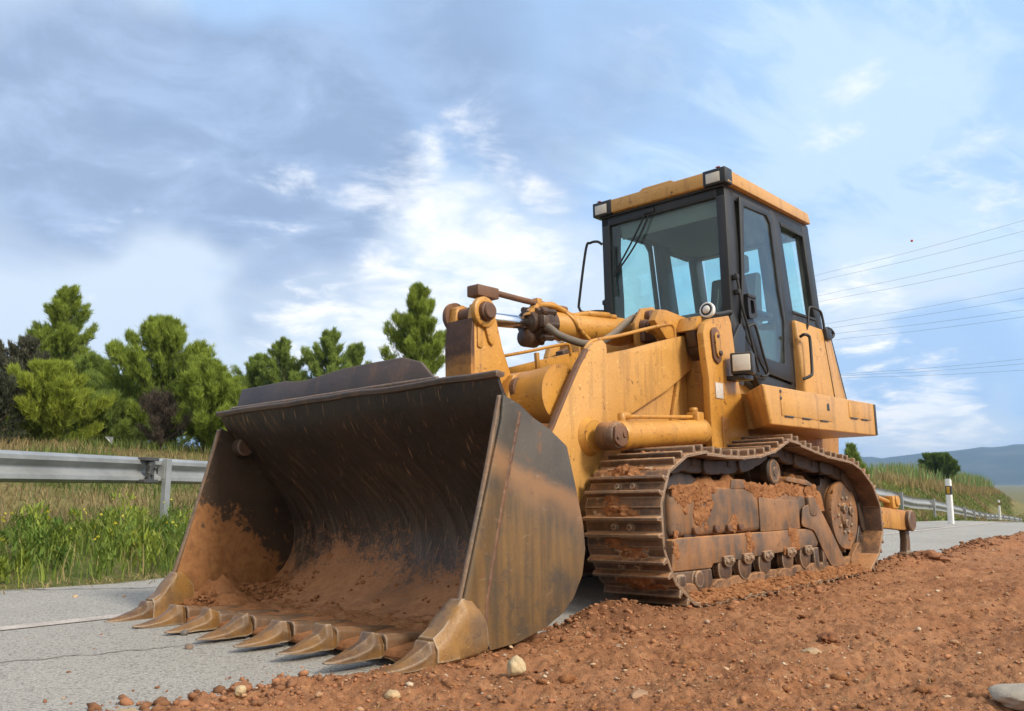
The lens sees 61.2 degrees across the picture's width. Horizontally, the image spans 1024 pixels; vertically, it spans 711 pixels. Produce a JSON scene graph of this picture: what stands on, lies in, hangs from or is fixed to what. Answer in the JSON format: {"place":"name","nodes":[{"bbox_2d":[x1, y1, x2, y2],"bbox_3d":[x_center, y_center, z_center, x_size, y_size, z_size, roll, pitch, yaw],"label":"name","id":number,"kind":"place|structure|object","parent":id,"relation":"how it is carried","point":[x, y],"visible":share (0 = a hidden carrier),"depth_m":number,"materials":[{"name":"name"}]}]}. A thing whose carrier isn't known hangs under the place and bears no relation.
{"place":"outdoors","nodes":[
{"label":"outdoors","id":0,"kind":"place"},
{"bbox_2d":[0,433,212,531],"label":"dry grass","id":1,"kind":"structure","parent":0,"point":[95,444],"depth_m":15.10,"materials":[{"name":"beige plant"}]},
{"bbox_2d":[106,437,112,443],"bbox_3d":[-9.152,1.933,19.700,0.211,0.180,0.058,-1,-9,5],"label":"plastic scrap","id":2,"kind":"object","parent":1,"relation":"on","point":[109,439],"visible":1,"depth_m":19.70,"materials":[{"name":"white plastic"}]},
{"bbox_2d":[0,521,1023,710],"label":"road","id":3,"kind":"structure","parent":0,"point":[105,679],"depth_m":3.93,"materials":[{"name":"grey asphalt"}]},
{"bbox_2d":[0,587,147,590],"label":"road crack","id":4,"kind":"object","parent":3,"relation":"on","point":[55,589],"visible":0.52,"depth_m":6.28,"materials":[{"name":"grey asphalt"}]},
{"bbox_2d":[0,639,246,661],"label":"road crack","id":5,"kind":"object","parent":3,"relation":"on","point":[121,650],"visible":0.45,"depth_m":3.95,"materials":[{"name":"black asphalt"}]},
{"bbox_2d":[116,708,136,710],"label":"flat stone","id":6,"kind":"object","parent":3,"relation":"on","point":[129,709],"visible":1,"depth_m":2.84,"materials":[{"name":"beige stone"}]},
{"bbox_2d":[180,630,188,635],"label":"round stone","id":7,"kind":"object","parent":3,"relation":"on","point":[184,632],"visible":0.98,"depth_m":4.38,"materials":[{"name":"grey stone"}]},
{"bbox_2d":[185,643,193,648],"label":"round stone","id":8,"kind":"object","parent":3,"relation":"on","point":[189,646],"visible":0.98,"depth_m":4.01,"materials":[{"name":"beige stone"}]},
{"bbox_2d":[196,691,210,698],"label":"earth clod","id":9,"kind":"object","parent":3,"relation":"on","point":[203,694],"visible":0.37,"depth_m":3.02,"materials":[{"name":"brown soil"}]},
{"bbox_2d":[225,680,252,693],"bbox_3d":[-0.978,1.205,3.115,0.093,0.066,0.087,0,-9,0],"label":"earth clod","id":10,"kind":"object","parent":3,"relation":"on","point":[231,690],"visible":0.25,"depth_m":3.10,"materials":[{"name":"brown soil"}]},
{"bbox_2d":[0,522,999,629],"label":"road marking","id":11,"kind":"object","parent":3,"relation":"on","point":[55,622],"visible":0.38,"depth_m":4.83,"materials":[{"name":"paint"}]},
{"bbox_2d":[104,166,915,673],"bbox_3d":[0.849,0.110,6.755,2.532,3.365,6.750,-9,-12,41],"label":"track loader","id":12,"kind":"object","parent":3,"relation":"on","point":[664,452],"visible":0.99,"depth_m":5.40,"materials":[{"name":"metal"}]},
{"bbox_2d":[182,551,435,630],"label":"loose soil","id":13,"kind":"structure","parent":12,"relation":"in","point":[227,584],"depth_m":5.02,"materials":[{"name":"brown soil"}]},
{"bbox_2d":[176,570,458,628],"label":"soil crumbs","id":14,"kind":"object","parent":12,"relation":"in","point":[244,588],"visible":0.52,"depth_m":5.23,"materials":[{"name":"brown soil"}]},
{"bbox_2d":[43,534,1023,710],"bbox_3d":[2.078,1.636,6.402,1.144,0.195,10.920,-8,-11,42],"label":"loose clods","id":15,"kind":"object","parent":3,"relation":"on","point":[161,701],"visible":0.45,"depth_m":3.18,"materials":[{"name":"brown soil"}]},
{"bbox_2d":[945,479,954,523],"bbox_3d":[8.718,3.024,17.240,0.114,1.132,0.100,-8,-11,41],"label":"marker post","id":16,"kind":"object","parent":3,"relation":"on","point":[949,499],"visible":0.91,"depth_m":17.23,"materials":[{"name":"white plastic"}]},
{"bbox_2d":[0,444,1023,590],"bbox_3d":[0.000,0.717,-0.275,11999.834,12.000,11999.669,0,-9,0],"label":"ground","id":17,"kind":"structure","parent":0,"point":[1015,493],"depth_m":13.79,"materials":[{"name":"green plant"}]},
{"bbox_2d":[0,369,31,442],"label":"olive shrub","id":18,"kind":"object","parent":17,"relation":"on","point":[7,389],"visible":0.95,"depth_m":20.43,"materials":[{"name":"green plant"}]},
{"bbox_2d":[0,333,69,443],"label":"olive shrub","id":19,"kind":"object","parent":17,"relation":"on","point":[24,349],"visible":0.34,"depth_m":22.70,"materials":[{"name":"green plant"}]},
{"bbox_2d":[17,283,100,412],"bbox_3d":[-15.278,0.504,29.974,3.568,6.176,3.992,0,-9,0],"label":"pine tree","id":20,"kind":"object","parent":17,"relation":"on","point":[67,319],"visible":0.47,"depth_m":29.57,"materials":[{"name":"green plant"}]},
{"bbox_2d":[3,356,119,444],"bbox_3d":[-11.336,1.171,21.384,2.845,2.373,2.436,-5,-10,31],"label":"pine tree","id":21,"kind":"object","parent":17,"relation":"on","point":[56,394],"visible":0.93,"depth_m":20.98,"materials":[{"name":"green plant"}]},
{"bbox_2d":[66,348,108,443],"bbox_3d":[-12.938,1.371,26.159,2.391,3.350,2.961,0,-9,0],"label":"pine tree","id":22,"kind":"object","parent":17,"relation":"on","point":[90,364],"visible":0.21,"depth_m":26.26,"materials":[{"name":"green plant"}]},
{"bbox_2d":[0,490,192,593],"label":"tall weeds","id":23,"kind":"object","parent":17,"relation":"on","point":[47,539],"visible":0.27,"depth_m":7.70,"materials":[{"name":"green plant"}]},
{"bbox_2d":[0,497,194,543],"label":"wildflowers","id":24,"kind":"object","parent":17,"relation":"on","point":[86,513],"visible":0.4,"depth_m":7.47,"materials":[{"name":"yellow plant"}]},
{"bbox_2d":[0,450,207,517],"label":"guardrail","id":25,"kind":"object","parent":17,"relation":"on","point":[31,467],"visible":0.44,"depth_m":9.59,"materials":[{"name":"metal"}]},
{"bbox_2d":[72,386,156,445],"bbox_3d":[-10.279,1.628,22.475,2.206,1.721,1.752,-4,-9,23],"label":"pine tree","id":26,"kind":"object","parent":17,"relation":"on","point":[116,418],"visible":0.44,"depth_m":22.38,"materials":[{"name":"green plant"}]},
{"bbox_2d":[86,371,151,447],"bbox_3d":[-11.706,1.635,25.432,2.912,2.598,2.665,-7,-11,38],"label":"pine tree","id":27,"kind":"object","parent":17,"relation":"on","point":[101,383],"visible":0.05,"depth_m":25.32,"materials":[{"name":"green plant"}]},
{"bbox_2d":[98,313,218,448],"bbox_3d":[-9.434,0.650,23.866,3.878,4.059,4.069,4,-9,-26],"label":"pine tree","id":28,"kind":"object","parent":17,"relation":"on","point":[162,359],"visible":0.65,"depth_m":23.78,"materials":[{"name":"green plant"}]},
{"bbox_2d":[126,433,193,447],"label":"pine tree","id":29,"kind":"object","parent":17,"relation":"on","point":[187,442],"visible":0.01,"depth_m":34.65,"materials":[{"name":"green plant"}]},
{"bbox_2d":[134,387,194,448],"bbox_3d":[-8.544,1.558,21.365,1.483,1.658,1.796,5,-10,-29],"label":"bare bush","id":30,"kind":"object","parent":17,"relation":"on","point":[156,404],"visible":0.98,"depth_m":21.14,"materials":[{"name":"brown plant"}]},
{"bbox_2d":[171,352,247,451],"bbox_3d":[-7.585,1.151,21.489,2.140,2.578,2.266,0,-9,0],"label":"pine tree","id":31,"kind":"object","parent":17,"relation":"on","point":[208,388],"visible":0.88,"depth_m":21.22,"materials":[{"name":"green plant"}]},
{"bbox_2d":[230,352,270,388],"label":"pine tree","id":32,"kind":"object","parent":17,"relation":"on","point":[252,371],"visible":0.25,"depth_m":34.03,"materials":[{"name":"green plant"}]},
{"bbox_2d":[254,335,309,386],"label":"pine tree","id":33,"kind":"object","parent":17,"relation":"on","point":[278,367],"visible":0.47,"depth_m":33.37,"materials":[{"name":"green plant"}]},
{"bbox_2d":[288,326,347,380],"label":"pine tree","id":34,"kind":"object","parent":17,"relation":"on","point":[317,359],"visible":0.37,"depth_m":33.47,"materials":[{"name":"green plant"}]},
{"bbox_2d":[324,341,371,374],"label":"pine tree","id":35,"kind":"object","parent":17,"relation":"on","point":[356,352],"visible":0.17,"depth_m":31.77,"materials":[{"name":"green plant"}]},
{"bbox_2d":[378,281,445,375],"bbox_3d":[-2.655,0.420,26.145,3.399,5.519,2.750,-8,-11,42],"label":"pine tree","id":36,"kind":"object","parent":17,"relation":"on","point":[413,337],"visible":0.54,"depth_m":25.87,"materials":[{"name":"green plant"}]},
{"bbox_2d":[842,442,871,474],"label":"young pine","id":37,"kind":"object","parent":17,"relation":"on","point":[850,449],"visible":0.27,"depth_m":33.16,"materials":[{"name":"green plant"}]},
{"bbox_2d":[866,460,1000,495],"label":"reeds","id":38,"kind":"object","parent":17,"relation":"on","point":[909,475],"visible":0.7,"depth_m":58.02,"materials":[{"name":"green plant"}]},
{"bbox_2d":[917,452,961,478],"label":"round shrub","id":39,"kind":"object","parent":17,"relation":"on","point":[947,463],"visible":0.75,"depth_m":75.25,"materials":[{"name":"green plant"}]},
{"bbox_2d":[875,488,1021,521],"bbox_3d":[26.033,8.834,47.157,0.957,3.613,66.630,-5,-10,32],"label":"guardrail","id":40,"kind":"object","parent":17,"relation":"on","point":[934,505],"visible":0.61,"depth_m":26.20,"materials":[{"name":"metal"}]},
{"bbox_2d":[997,500,1000,519],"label":"marker post","id":41,"kind":"object","parent":17,"relation":"on","point":[999,509],"visible":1,"depth_m":47.25,"materials":[{"name":"white plastic"}]},
{"bbox_2d":[0,0,1023,457],"label":"sky","id":42,"kind":"structure","parent":0,"point":[253,174],"materials":[{"name":"blue"}]},
{"bbox_2d":[25,531,1023,710],"bbox_3d":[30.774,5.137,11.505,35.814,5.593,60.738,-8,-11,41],"label":"dirt","id":43,"kind":"structure","parent":0,"point":[836,662],"depth_m":3.48,"materials":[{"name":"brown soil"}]},
{"bbox_2d":[234,685,245,696],"bbox_3d":[-0.920,1.136,2.933,0.043,0.040,0.053,0,-9,0],"label":"round stone","id":44,"kind":"object","parent":43,"relation":"on","point":[240,690],"visible":0.97,"depth_m":2.92,"materials":[{"name":"beige stone"}]},
{"bbox_2d":[384,689,399,700],"bbox_3d":[-0.401,1.135,2.883,0.044,0.042,0.051,8,-12,-42],"label":"round stone","id":45,"kind":"object","parent":43,"relation":"on","point":[389,694],"visible":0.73,"depth_m":2.87,"materials":[{"name":"beige stone"}]},
{"bbox_2d":[507,655,525,676],"bbox_3d":[0.015,1.135,3.168,0.069,0.073,0.070,4,-10,-26],"label":"round stone","id":46,"kind":"object","parent":43,"relation":"on","point":[516,665],"visible":1,"depth_m":3.14,"materials":[{"name":"beige stone"}]},
{"bbox_2d":[631,689,647,699],"bbox_3d":[0.421,1.115,2.843,0.042,0.030,0.106,-5,-10,31],"label":"flat stone","id":47,"kind":"object","parent":43,"relation":"on","point":[635,694],"visible":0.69,"depth_m":2.82,"materials":[{"name":"beige stone"}]},
{"bbox_2d":[800,647,821,654],"bbox_3d":[1.196,1.188,3.463,0.092,0.038,0.075,0,-9,0],"label":"flat stone","id":48,"kind":"object","parent":43,"relation":"on","point":[812,650],"visible":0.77,"depth_m":3.44,"materials":[{"name":"beige stone"}]},
{"bbox_2d":[816,632,840,645],"bbox_3d":[1.378,1.241,3.786,0.119,0.061,0.129,0,-9,0],"label":"earth clod","id":49,"kind":"object","parent":43,"relation":"on","point":[829,638],"visible":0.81,"depth_m":3.74,"materials":[{"name":"brown soil"}]},
{"bbox_2d":[908,550,951,561],"bbox_3d":[3.878,1.879,8.048,0.370,0.148,0.220,-6,-10,33],"label":"earth clod","id":50,"kind":"object","parent":43,"relation":"on","point":[931,555],"visible":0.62,"depth_m":7.99,"materials":[{"name":"brown soil"}]},
{"bbox_2d":[988,683,1023,710],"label":"flat stone","id":51,"kind":"object","parent":43,"relation":"on","point":[1009,695],"visible":1,"depth_m":2.72,"materials":[{"name":"grey stone"}]},
{"bbox_2d":[357,565,1023,710],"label":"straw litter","id":52,"kind":"object","parent":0,"point":[720,660],"visible":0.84,"depth_m":3.21,"materials":[{"name":"beige plant"}]},
{"bbox_2d":[694,231,1021,312],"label":"overhead cable","id":53,"kind":"object","parent":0,"point":[912,259],"visible":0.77,"depth_m":174.88,"materials":[{"name":"grey metal"}]},
{"bbox_2d":[763,250,1022,308],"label":"overhead cable","id":54,"kind":"object","parent":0,"point":[915,275],"visible":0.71,"depth_m":174.58,"materials":[{"name":"grey metal"}]},
{"bbox_2d":[789,220,1023,282],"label":"overhead cable","id":55,"kind":"object","parent":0,"point":[922,248],"visible":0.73,"depth_m":173.30,"materials":[{"name":"grey metal"}]},
{"bbox_2d":[792,260,1023,307],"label":"overhead cable","id":56,"kind":"object","parent":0,"point":[916,283],"visible":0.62,"depth_m":175.14,"materials":[{"name":"grey metal"}]},
{"bbox_2d":[827,288,1021,323],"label":"overhead cable","id":57,"kind":"object","parent":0,"point":[922,307],"visible":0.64,"depth_m":174.25,"materials":[{"name":"grey metal"}]},
{"bbox_2d":[836,317,1019,339],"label":"overhead cable","id":58,"kind":"object","parent":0,"point":[928,329],"visible":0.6,"depth_m":173.85,"materials":[{"name":"grey metal"}]},
{"bbox_2d":[836,310,1019,333],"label":"overhead cable","id":59,"kind":"object","parent":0,"point":[932,322],"visible":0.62,"depth_m":173.62,"materials":[{"name":"grey metal"}]},
{"bbox_2d":[835,298,1021,327],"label":"overhead cable","id":60,"kind":"object","parent":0,"point":[926,314],"visible":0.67,"depth_m":174.38,"materials":[{"name":"grey metal"}]},
{"bbox_2d":[847,364,1014,375],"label":"overhead cable","id":61,"kind":"object","parent":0,"point":[937,370],"visible":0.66,"depth_m":172.36,"materials":[{"name":"grey metal"}]},
{"bbox_2d":[850,359,1018,373],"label":"overhead cable","id":62,"kind":"object","parent":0,"point":[935,367],"visible":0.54,"depth_m":170.75,"materials":[{"name":"grey metal"}]},
{"bbox_2d":[852,370,1018,377],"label":"overhead cable","id":63,"kind":"object","parent":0,"point":[944,374],"visible":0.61,"depth_m":173.07,"materials":[{"name":"grey metal"}]},
{"bbox_2d":[861,444,1023,484],"bbox_3d":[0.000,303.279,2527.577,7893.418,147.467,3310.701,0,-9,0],"label":"hills","id":64,"kind":"structure","parent":0,"point":[1002,465],"depth_m":2624.04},
{"bbox_2d":[870,477,1023,521],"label":"bank grass","id":65,"kind":"structure","parent":0,"point":[977,500],"depth_m":52.98,"materials":[{"name":"green plant"}]}
]}

